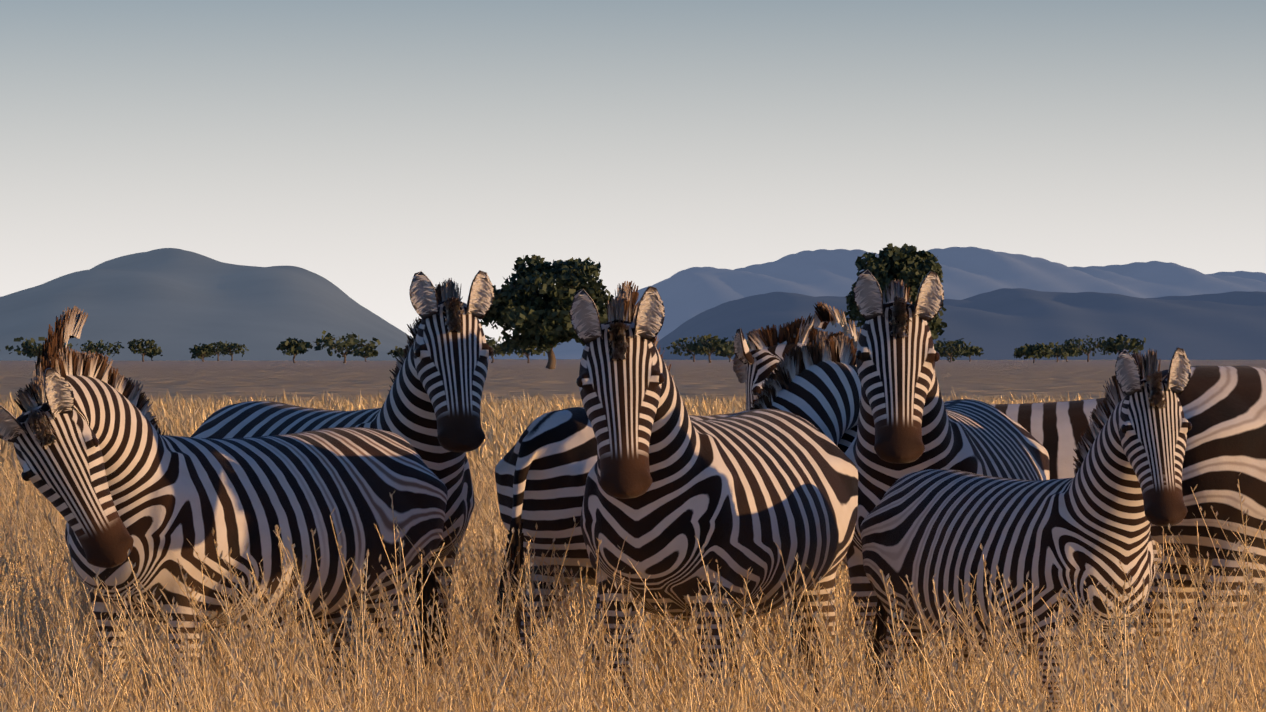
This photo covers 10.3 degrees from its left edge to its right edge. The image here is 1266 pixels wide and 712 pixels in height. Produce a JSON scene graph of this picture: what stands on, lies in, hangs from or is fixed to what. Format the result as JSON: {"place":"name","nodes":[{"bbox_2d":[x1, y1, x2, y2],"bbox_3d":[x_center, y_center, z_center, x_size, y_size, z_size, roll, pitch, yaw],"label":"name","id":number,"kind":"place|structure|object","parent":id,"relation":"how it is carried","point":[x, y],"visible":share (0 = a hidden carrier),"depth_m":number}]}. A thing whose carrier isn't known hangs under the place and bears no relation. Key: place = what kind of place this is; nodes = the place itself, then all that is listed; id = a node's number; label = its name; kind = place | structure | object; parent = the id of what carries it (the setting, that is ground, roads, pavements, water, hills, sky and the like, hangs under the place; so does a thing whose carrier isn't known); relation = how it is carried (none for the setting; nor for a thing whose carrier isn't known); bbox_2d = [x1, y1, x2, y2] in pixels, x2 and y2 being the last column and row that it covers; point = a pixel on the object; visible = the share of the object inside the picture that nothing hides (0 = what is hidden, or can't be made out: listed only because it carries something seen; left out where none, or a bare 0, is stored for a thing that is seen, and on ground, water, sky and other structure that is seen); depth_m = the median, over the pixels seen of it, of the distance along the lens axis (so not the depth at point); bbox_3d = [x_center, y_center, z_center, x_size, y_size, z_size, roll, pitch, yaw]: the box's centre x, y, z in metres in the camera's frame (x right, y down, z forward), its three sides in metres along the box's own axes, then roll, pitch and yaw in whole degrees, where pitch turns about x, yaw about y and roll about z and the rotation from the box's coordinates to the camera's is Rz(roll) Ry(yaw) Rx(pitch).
{"place":"outdoors","nodes":[
{"label":"outdoors","id":0,"kind":"place"},
{"bbox_2d":[0,248,410,360],"bbox_3d":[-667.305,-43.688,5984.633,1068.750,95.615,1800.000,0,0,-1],"label":"hill","id":1,"kind":"structure","parent":0,"point":[175,304],"depth_m":5362.96},
{"bbox_2d":[489,348,535,358],"bbox_3d":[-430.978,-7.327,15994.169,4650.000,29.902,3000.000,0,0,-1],"label":"hill","id":2,"kind":"structure","parent":0,"point":[499,356],"depth_m":14629.28},
{"bbox_2d":[0,388,1104,487],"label":"grass","id":3,"kind":"structure","parent":0,"point":[506,423],"depth_m":156.92},
{"bbox_2d":[0,450,1265,711],"bbox_3d":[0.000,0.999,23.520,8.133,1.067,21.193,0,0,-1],"label":"grass","id":4,"kind":"structure","parent":0,"point":[50,661],"depth_m":21.35},
{"bbox_2d":[0,359,1265,453],"bbox_3d":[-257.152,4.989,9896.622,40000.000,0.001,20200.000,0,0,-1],"label":"ground","id":5,"kind":"structure","parent":0,"point":[713,378],"depth_m":535.06},
{"bbox_2d":[5,336,72,362],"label":"tree","id":6,"kind":"object","parent":5,"relation":"on","point":[28,347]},
{"bbox_2d":[77,339,123,357],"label":"tree","id":7,"kind":"object","parent":5,"relation":"on","point":[91,348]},
{"bbox_2d":[127,339,160,361],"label":"tree","id":8,"kind":"object","parent":5,"relation":"on","point":[134,342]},
{"bbox_2d":[142,348,162,360],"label":"tree","id":9,"kind":"object","parent":5,"relation":"on","point":[154,352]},
{"bbox_2d":[189,343,215,361],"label":"tree","id":10,"kind":"object","parent":5,"relation":"on","point":[198,350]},
{"bbox_2d":[191,352,215,359],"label":"bush","id":11,"kind":"object","parent":5,"relation":"on","point":[199,356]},
{"bbox_2d":[210,341,233,360],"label":"tree","id":12,"kind":"object","parent":5,"relation":"on","point":[216,345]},
{"bbox_2d":[0,306,452,711],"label":"zebra","id":13,"kind":"object","parent":5,"relation":"on","point":[111,473],"visible":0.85,"depth_m":24.02},
{"bbox_2d":[215,342,248,360],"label":"tree","id":14,"kind":"object","parent":5,"relation":"on","point":[224,350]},
{"bbox_2d":[276,337,311,362],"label":"tree","id":15,"kind":"object","parent":5,"relation":"on","point":[300,346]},
{"bbox_2d":[191,270,493,696],"bbox_3d":[-1.114,0.611,27.388,0.791,1.868,2.400,0,0,-33],"label":"zebra","id":16,"kind":"object","parent":5,"relation":"on","point":[429,411],"visible":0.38,"depth_m":26.72},
{"bbox_2d":[308,330,380,362],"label":"tree","id":17,"kind":"object","parent":5,"relation":"on","point":[349,342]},
{"bbox_2d":[352,347,377,361],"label":"tree","id":18,"kind":"object","parent":5,"relation":"on","point":[372,354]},
{"bbox_2d":[387,346,403,357],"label":"bush","id":19,"kind":"object","parent":5,"relation":"on","point":[399,350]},
{"bbox_2d":[485,335,517,362],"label":"tree","id":20,"kind":"object","parent":5,"relation":"on","point":[491,342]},
{"bbox_2d":[502,335,553,362],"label":"tree","id":21,"kind":"object","parent":5,"relation":"on","point":[537,351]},
{"bbox_2d":[478,254,614,368],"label":"tree","id":22,"kind":"object","parent":5,"relation":"on","point":[534,314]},
{"bbox_2d":[484,301,861,700],"bbox_3d":[0.285,0.663,26.984,0.759,1.762,2.496,0,0,41],"label":"zebra","id":23,"kind":"object","parent":5,"relation":"on","point":[546,463],"visible":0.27,"depth_m":26.30},
{"bbox_2d":[663,335,716,361],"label":"tree","id":24,"kind":"object","parent":5,"relation":"on","point":[676,350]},
{"bbox_2d":[686,334,733,362],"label":"tree","id":25,"kind":"object","parent":5,"relation":"on","point":[696,348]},
{"bbox_2d":[570,281,857,711],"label":"zebra","id":26,"kind":"object","parent":5,"relation":"on","point":[668,480],"visible":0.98,"depth_m":23.96},
{"bbox_2d":[712,344,734,361],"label":"tree","id":27,"kind":"object","parent":5,"relation":"on","point":[725,353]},
{"bbox_2d":[715,336,750,356],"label":"tree","id":28,"kind":"object","parent":5,"relation":"on","point":[730,342],"visible":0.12,"depth_m":2959.54},
{"bbox_2d":[844,243,946,339],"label":"tree","id":29,"kind":"object","parent":5,"relation":"on","point":[904,263],"visible":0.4,"depth_m":1048.64},
{"bbox_2d":[842,270,1049,707],"bbox_3d":[1.134,0.616,26.700,0.796,1.859,2.593,0,0,13],"label":"zebra","id":30,"kind":"object","parent":5,"relation":"on","point":[910,420],"visible":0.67,"depth_m":25.95},
{"bbox_2d":[732,313,1161,580],"bbox_3d":[1.717,0.662,33.887,2.486,1.771,0.698,0,0,7],"label":"zebra","id":31,"kind":"object","parent":5,"relation":"on","point":[1056,430],"visible":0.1,"depth_m":33.81},
{"bbox_2d":[939,350,961,360],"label":"tree","id":32,"kind":"object","parent":5,"relation":"on","point":[941,355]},
{"bbox_2d":[933,338,970,361],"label":"tree","id":33,"kind":"object","parent":5,"relation":"on","point":[940,349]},
{"bbox_2d":[957,346,983,361],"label":"tree","id":34,"kind":"object","parent":5,"relation":"on","point":[976,350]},
{"bbox_2d":[860,347,1191,711],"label":"zebra","id":35,"kind":"object","parent":5,"relation":"on","point":[1107,505],"visible":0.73,"depth_m":23.41},
{"bbox_2d":[1013,343,1054,362],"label":"tree","id":36,"kind":"object","parent":5,"relation":"on","point":[1030,350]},
{"bbox_2d":[1042,339,1082,361],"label":"tree","id":37,"kind":"object","parent":5,"relation":"on","point":[1064,350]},
{"bbox_2d":[1053,345,1079,361],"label":"tree","id":38,"kind":"object","parent":5,"relation":"on","point":[1072,355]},
{"bbox_2d":[1059,334,1113,361],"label":"tree","id":39,"kind":"object","parent":5,"relation":"on","point":[1082,346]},
{"bbox_2d":[1099,334,1145,354],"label":"tree","id":40,"kind":"object","parent":5,"relation":"on","point":[1117,344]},
{"bbox_2d":[1074,366,1265,711],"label":"zebra","id":41,"kind":"object","parent":5,"relation":"on","point":[1224,409],"visible":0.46,"depth_m":25.37},
{"bbox_2d":[0,0,1265,344],"label":"sky","id":42,"kind":"structure","parent":0,"point":[365,147]},
{"bbox_2d":[507,247,1265,358],"bbox_3d":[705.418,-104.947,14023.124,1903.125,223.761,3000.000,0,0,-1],"label":"hill","id":43,"kind":"structure","parent":0,"point":[692,292],"depth_m":13372.78},
{"bbox_2d":[655,288,1265,359],"bbox_3d":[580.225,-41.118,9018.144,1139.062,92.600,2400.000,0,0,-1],"label":"hill","id":44,"kind":"structure","parent":0,"point":[1001,324],"depth_m":8260.32}
]}

